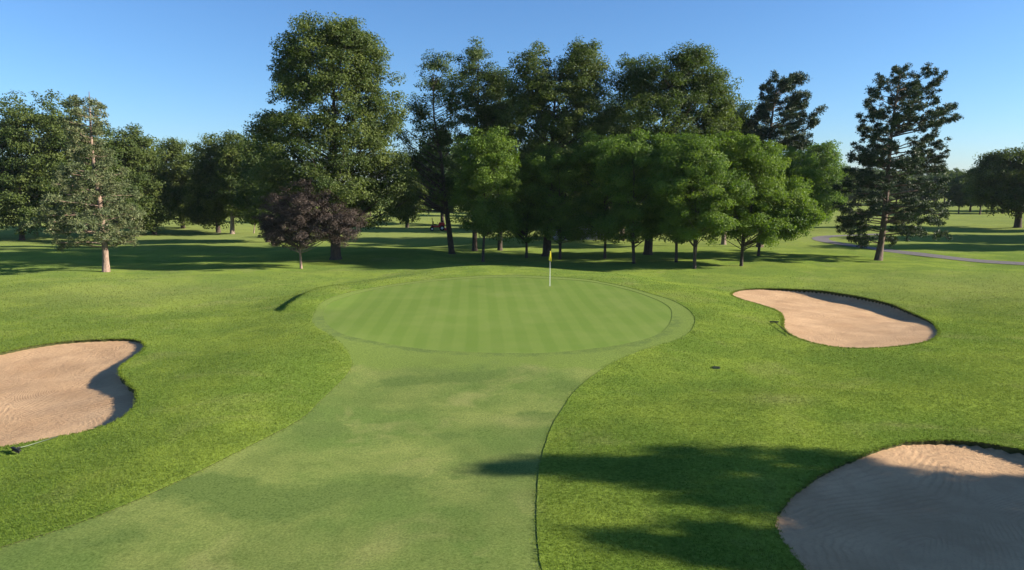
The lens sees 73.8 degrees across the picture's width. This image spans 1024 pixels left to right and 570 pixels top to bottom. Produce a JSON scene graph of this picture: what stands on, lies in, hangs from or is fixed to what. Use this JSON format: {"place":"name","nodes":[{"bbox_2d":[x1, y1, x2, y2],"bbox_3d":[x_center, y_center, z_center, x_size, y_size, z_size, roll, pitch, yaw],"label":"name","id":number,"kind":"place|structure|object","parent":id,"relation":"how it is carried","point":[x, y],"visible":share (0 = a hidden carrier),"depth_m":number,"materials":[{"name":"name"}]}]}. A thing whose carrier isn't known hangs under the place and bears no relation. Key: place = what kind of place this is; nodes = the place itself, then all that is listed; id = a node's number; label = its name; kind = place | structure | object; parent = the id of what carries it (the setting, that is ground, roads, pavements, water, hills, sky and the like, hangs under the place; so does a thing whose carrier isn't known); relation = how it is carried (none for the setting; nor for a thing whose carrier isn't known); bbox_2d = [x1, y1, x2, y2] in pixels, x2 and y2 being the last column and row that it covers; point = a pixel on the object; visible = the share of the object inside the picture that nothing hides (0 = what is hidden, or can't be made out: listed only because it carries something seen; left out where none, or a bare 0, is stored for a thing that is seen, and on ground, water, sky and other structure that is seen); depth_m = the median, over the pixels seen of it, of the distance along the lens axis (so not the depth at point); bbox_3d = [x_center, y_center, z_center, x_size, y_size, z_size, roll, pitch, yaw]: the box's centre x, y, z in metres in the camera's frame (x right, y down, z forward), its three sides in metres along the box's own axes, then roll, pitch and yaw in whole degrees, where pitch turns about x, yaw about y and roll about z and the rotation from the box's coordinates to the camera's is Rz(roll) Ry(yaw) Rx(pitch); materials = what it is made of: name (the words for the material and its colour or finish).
{"place":"outdoors","nodes":[
{"label":"outdoors","id":0,"kind":"place"},
{"bbox_2d":[0,189,1023,569],"bbox_3d":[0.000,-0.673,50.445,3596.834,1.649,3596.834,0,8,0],"label":"rough ground","id":1,"kind":"structure","parent":0,"point":[170,251],"depth_m":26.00,"materials":[{"name":"green plant"}]},
{"bbox_2d":[11,436,57,453],"bbox_3d":[-12.273,4.105,17.623,0.420,0.125,1.010,5,10,31],"label":"bunker rake","id":2,"kind":"object","parent":1,"relation":"on","point":[16,450],"visible":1,"depth_m":17.29,"materials":[{"name":"black plastic"}]},
{"bbox_2d":[0,89,117,239],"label":"maple tree","id":3,"kind":"object","parent":1,"relation":"on","point":[20,176],"visible":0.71,"depth_m":77.75,"materials":[{"name":"green plant"}]},
{"bbox_2d":[0,341,143,446],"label":"sand bunker","id":4,"kind":"object","parent":1,"relation":"on","point":[54,390],"visible":0.94,"depth_m":23.03},
{"bbox_2d":[18,94,146,271],"bbox_3d":[-32.298,-7.618,51.509,8.440,13.653,10.115,0,8,0],"label":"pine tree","id":5,"kind":"object","parent":1,"relation":"on","point":[66,227],"visible":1,"depth_m":51.02,"materials":[{"name":"green plant"}]},
{"bbox_2d":[58,124,154,234],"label":"maple tree","id":6,"kind":"object","parent":1,"relation":"on","point":[133,185],"visible":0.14,"depth_m":85.64,"materials":[{"name":"green plant"}]},
{"bbox_2d":[107,122,178,234],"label":"maple tree","id":7,"kind":"object","parent":1,"relation":"on","point":[143,161],"visible":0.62,"depth_m":88.42,"materials":[{"name":"green plant"}]},
{"bbox_2d":[149,136,198,227],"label":"maple tree","id":8,"kind":"object","parent":1,"relation":"on","point":[172,148],"visible":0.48,"depth_m":97.48,"materials":[{"name":"green plant"}]},
{"bbox_2d":[178,131,235,232],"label":"maple tree","id":9,"kind":"object","parent":1,"relation":"on","point":[204,207],"visible":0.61,"depth_m":91.75,"materials":[{"name":"green plant"}]},
{"bbox_2d":[211,129,254,233],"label":"maple tree","id":10,"kind":"object","parent":1,"relation":"on","point":[230,160],"visible":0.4,"depth_m":88.65,"materials":[{"name":"green plant"}]},
{"bbox_2d":[244,218,258,232],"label":"tree","id":11,"kind":"object","parent":1,"relation":"on","point":[250,222],"visible":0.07,"depth_m":91.41,"materials":[{"name":"green plant"}]},
{"bbox_2d":[228,140,295,241],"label":"maple tree","id":12,"kind":"object","parent":1,"relation":"on","point":[242,197],"visible":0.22,"depth_m":76.53,"materials":[{"name":"green plant"}]},
{"bbox_2d":[250,179,369,268],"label":"plum tree","id":13,"kind":"object","parent":1,"relation":"on","point":[280,232],"visible":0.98,"depth_m":53.92,"materials":[{"name":"purple plant"}]},
{"bbox_2d":[238,9,421,259],"bbox_3d":[-15.700,-12.602,59.330,14.850,21.105,14.049,3,9,22],"label":"linden tree","id":14,"kind":"object","parent":1,"relation":"on","point":[344,41],"visible":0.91,"depth_m":57.23,"materials":[{"name":"green plant"}]},
{"bbox_2d":[0,275,694,569],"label":"fairway","id":15,"kind":"structure","parent":1,"relation":"on","point":[384,456],"depth_m":15.49,"materials":[{"name":"green plant"}]},
{"bbox_2d":[323,277,671,352],"bbox_3d":[-0.737,1.048,36.548,17.962,0.182,20.815,0,8,0],"label":"putting green","id":16,"kind":"object","parent":15,"relation":"on","point":[509,315],"visible":1,"depth_m":33.61,"materials":[{"name":"green plant"}]},
{"bbox_2d":[383,176,428,227],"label":"maple tree","id":17,"kind":"object","parent":1,"relation":"on","point":[415,207],"visible":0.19,"depth_m":105.91,"materials":[{"name":"green plant"}]},
{"bbox_2d":[392,48,476,253],"bbox_3d":[-7.735,-12.553,65.864,8.713,19.520,5.945,0,8,0],"label":"shade tree","id":18,"kind":"object","parent":1,"relation":"on","point":[441,139],"visible":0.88,"depth_m":64.89,"materials":[{"name":"green plant"}]},
{"bbox_2d":[430,219,445,230],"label":"riding mower","id":19,"kind":"object","parent":1,"relation":"on","point":[441,225],"visible":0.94,"depth_m":99.44,"materials":[{"name":"red paint"}]},
{"bbox_2d":[399,133,477,221],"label":"distant tree","id":20,"kind":"object","parent":1,"relation":"on","point":[424,181],"visible":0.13,"depth_m":113.84,"materials":[{"name":"green plant"}]},
{"bbox_2d":[448,205,454,214],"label":"distant tree","id":21,"kind":"object","parent":1,"relation":"on","point":[451,210],"visible":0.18,"depth_m":144.32,"materials":[{"name":"green plant"}]},
{"bbox_2d":[440,36,512,250],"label":"shade tree","id":22,"kind":"object","parent":1,"relation":"on","point":[473,87],"visible":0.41,"depth_m":67.65,"materials":[{"name":"green plant"}]},
{"bbox_2d":[447,125,524,261],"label":"maple tree","id":23,"kind":"object","parent":1,"relation":"on","point":[496,217],"visible":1,"depth_m":58.92,"materials":[{"name":"green plant"}]},
{"bbox_2d":[471,62,527,250],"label":"shade tree","id":24,"kind":"object","parent":1,"relation":"on","point":[493,76],"visible":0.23,"depth_m":67.46,"materials":[{"name":"green plant"}]},
{"bbox_2d":[504,150,556,257],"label":"maple tree","id":25,"kind":"object","parent":1,"relation":"on","point":[522,207],"visible":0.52,"depth_m":63.01,"materials":[{"name":"green plant"}]},
{"bbox_2d":[507,136,582,210],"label":"distant tree","id":26,"kind":"object","parent":1,"relation":"on","point":[519,200],"visible":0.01,"depth_m":96.93,"materials":[{"name":"green plant"}]},
{"bbox_2d":[493,36,620,256],"bbox_3d":[4.255,-12.995,64.900,11.788,20.789,9.928,5,10,29],"label":"shade tree","id":27,"kind":"object","parent":1,"relation":"on","point":[534,94],"visible":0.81,"depth_m":62.75,"materials":[{"name":"green plant"}]},
{"bbox_2d":[523,141,598,258],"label":"maple tree","id":28,"kind":"object","parent":1,"relation":"on","point":[562,215],"visible":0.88,"depth_m":60.92,"materials":[{"name":"green plant"}]},
{"bbox_2d":[560,129,638,258],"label":"maple tree","id":29,"kind":"object","parent":1,"relation":"on","point":[585,152],"visible":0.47,"depth_m":60.71,"materials":[{"name":"green plant"}]},
{"bbox_2d":[582,90,654,238],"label":"shade tree","id":30,"kind":"object","parent":1,"relation":"on","point":[612,128],"visible":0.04,"depth_m":79.51,"materials":[{"name":"green plant"}]},
{"bbox_2d":[591,128,666,263],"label":"maple tree","id":31,"kind":"object","parent":1,"relation":"on","point":[640,156],"visible":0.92,"depth_m":56.16,"materials":[{"name":"green plant"}]},
{"bbox_2d":[634,131,704,262],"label":"maple tree","id":32,"kind":"object","parent":1,"relation":"on","point":[653,216],"visible":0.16,"depth_m":56.81,"materials":[{"name":"green plant"}]},
{"bbox_2d":[602,39,743,254],"bbox_3d":[14.733,-12.637,64.266,14.077,19.980,11.198,0,8,0],"label":"shade tree","id":33,"kind":"object","parent":1,"relation":"on","point":[678,85],"visible":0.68,"depth_m":62.11,"materials":[{"name":"green plant"}]},
{"bbox_2d":[646,133,754,268],"bbox_3d":[14.611,-6.535,53.916,8.340,10.846,7.570,6,10,34],"label":"maple tree","id":34,"kind":"object","parent":1,"relation":"on","point":[682,176],"visible":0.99,"depth_m":52.44,"materials":[{"name":"green plant"}]},
{"bbox_2d":[708,98,766,244],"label":"shade tree","id":35,"kind":"object","parent":1,"relation":"on","point":[742,110],"visible":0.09,"depth_m":74.62,"materials":[{"name":"green plant"}]},
{"bbox_2d":[703,130,828,265],"bbox_3d":[20.241,-6.978,55.825,10.129,11.237,8.736,0,8,0],"label":"maple tree","id":36,"kind":"object","parent":1,"relation":"on","point":[794,215],"visible":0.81,"depth_m":54.51,"materials":[{"name":"green plant"}]},
{"bbox_2d":[734,70,828,246],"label":"pine tree","id":37,"kind":"object","parent":1,"relation":"on","point":[789,113],"visible":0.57,"depth_m":70.34,"materials":[{"name":"green plant"}]},
{"bbox_2d":[753,144,831,255],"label":"maple tree","id":38,"kind":"object","parent":1,"relation":"on","point":[804,171],"visible":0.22,"depth_m":61.56,"materials":[{"name":"green plant"}]},
{"bbox_2d":[784,139,854,230],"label":"maple tree","id":39,"kind":"object","parent":1,"relation":"on","point":[826,154],"visible":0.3,"depth_m":99.90,"materials":[{"name":"green plant"}]},
{"bbox_2d":[733,289,937,347],"bbox_3d":[17.493,1.683,36.608,8.944,0.785,18.333,1,8,6],"label":"sand bunker","id":40,"kind":"object","parent":1,"relation":"on","point":[832,320],"visible":0.94,"depth_m":35.54},
{"bbox_2d":[843,174,856,201],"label":"distant tree","id":41,"kind":"object","parent":1,"relation":"on","point":[848,197],"visible":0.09,"depth_m":216.36,"materials":[{"name":"green plant"}]},
{"bbox_2d":[857,169,883,198],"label":"distant tree","id":42,"kind":"object","parent":1,"relation":"on","point":[867,190],"visible":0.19,"depth_m":218.31,"materials":[{"name":"green plant"}]},
{"bbox_2d":[872,168,884,173],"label":"distant tree","id":43,"kind":"object","parent":1,"relation":"on","point":[876,170],"visible":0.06,"depth_m":308.95,"materials":[{"name":"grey plant"}]},
{"bbox_2d":[875,179,897,200],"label":"distant tree","id":44,"kind":"object","parent":1,"relation":"on","point":[890,192],"visible":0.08,"depth_m":220.89,"materials":[{"name":"green plant"}]},
{"bbox_2d":[831,61,964,260],"bbox_3d":[34.736,-10.923,61.612,10.126,17.778,10.148,7,11,38],"label":"pine tree","id":45,"kind":"object","parent":1,"relation":"on","point":[877,155],"visible":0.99,"depth_m":60.07,"materials":[{"name":"green plant"}]},
{"bbox_2d":[775,444,1023,569],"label":"sand bunker","id":46,"kind":"object","parent":1,"relation":"on","point":[934,507],"visible":0.98,"depth_m":14.40},
{"bbox_2d":[890,171,912,201],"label":"distant tree","id":47,"kind":"object","parent":1,"relation":"on","point":[903,189],"visible":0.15,"depth_m":235.23,"materials":[{"name":"green plant"}]},
{"bbox_2d":[918,173,948,202],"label":"distant tree","id":48,"kind":"object","parent":1,"relation":"on","point":[935,177],"visible":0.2,"depth_m":222.50,"materials":[{"name":"green plant"}]},
{"bbox_2d":[930,170,954,203],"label":"distant tree","id":49,"kind":"object","parent":1,"relation":"on","point":[947,172],"visible":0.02,"depth_m":241.68,"materials":[{"name":"green plant"}]},
{"bbox_2d":[944,170,964,197],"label":"distant tree","id":50,"kind":"object","parent":1,"relation":"on","point":[958,172],"visible":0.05,"depth_m":229.00,"materials":[{"name":"green plant"}]},
{"bbox_2d":[943,177,968,213],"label":"distant tree","id":51,"kind":"object","parent":1,"relation":"on","point":[955,194],"visible":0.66,"depth_m":148.18,"materials":[{"name":"green plant"}]},
{"bbox_2d":[941,172,979,211],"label":"distant tree","id":52,"kind":"object","parent":1,"relation":"on","point":[956,178],"visible":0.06,"depth_m":157.08,"materials":[{"name":"green plant"}]},
{"bbox_2d":[962,176,990,214],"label":"distant tree","id":53,"kind":"object","parent":1,"relation":"on","point":[966,195],"visible":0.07,"depth_m":145.00,"materials":[{"name":"green plant"}]},
{"bbox_2d":[960,142,1023,227],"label":"oak tree","id":54,"kind":"object","parent":1,"relation":"on","point":[997,178],"visible":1,"depth_m":104.20,"materials":[{"name":"green plant"}]},
{"bbox_2d":[0,0,1023,183],"label":"sky","id":55,"kind":"structure","parent":0,"point":[185,69],"materials":[{"name":"blue"}]},
{"bbox_2d":[552,207,609,239],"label":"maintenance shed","id":56,"kind":"structure","parent":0,"point":[555,237],"depth_m":81.64,"materials":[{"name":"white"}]},
{"bbox_2d":[812,233,1023,264],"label":"path","id":57,"kind":"structure","parent":0,"point":[822,238],"depth_m":67.03,"materials":[{"name":"concrete"}]}
]}

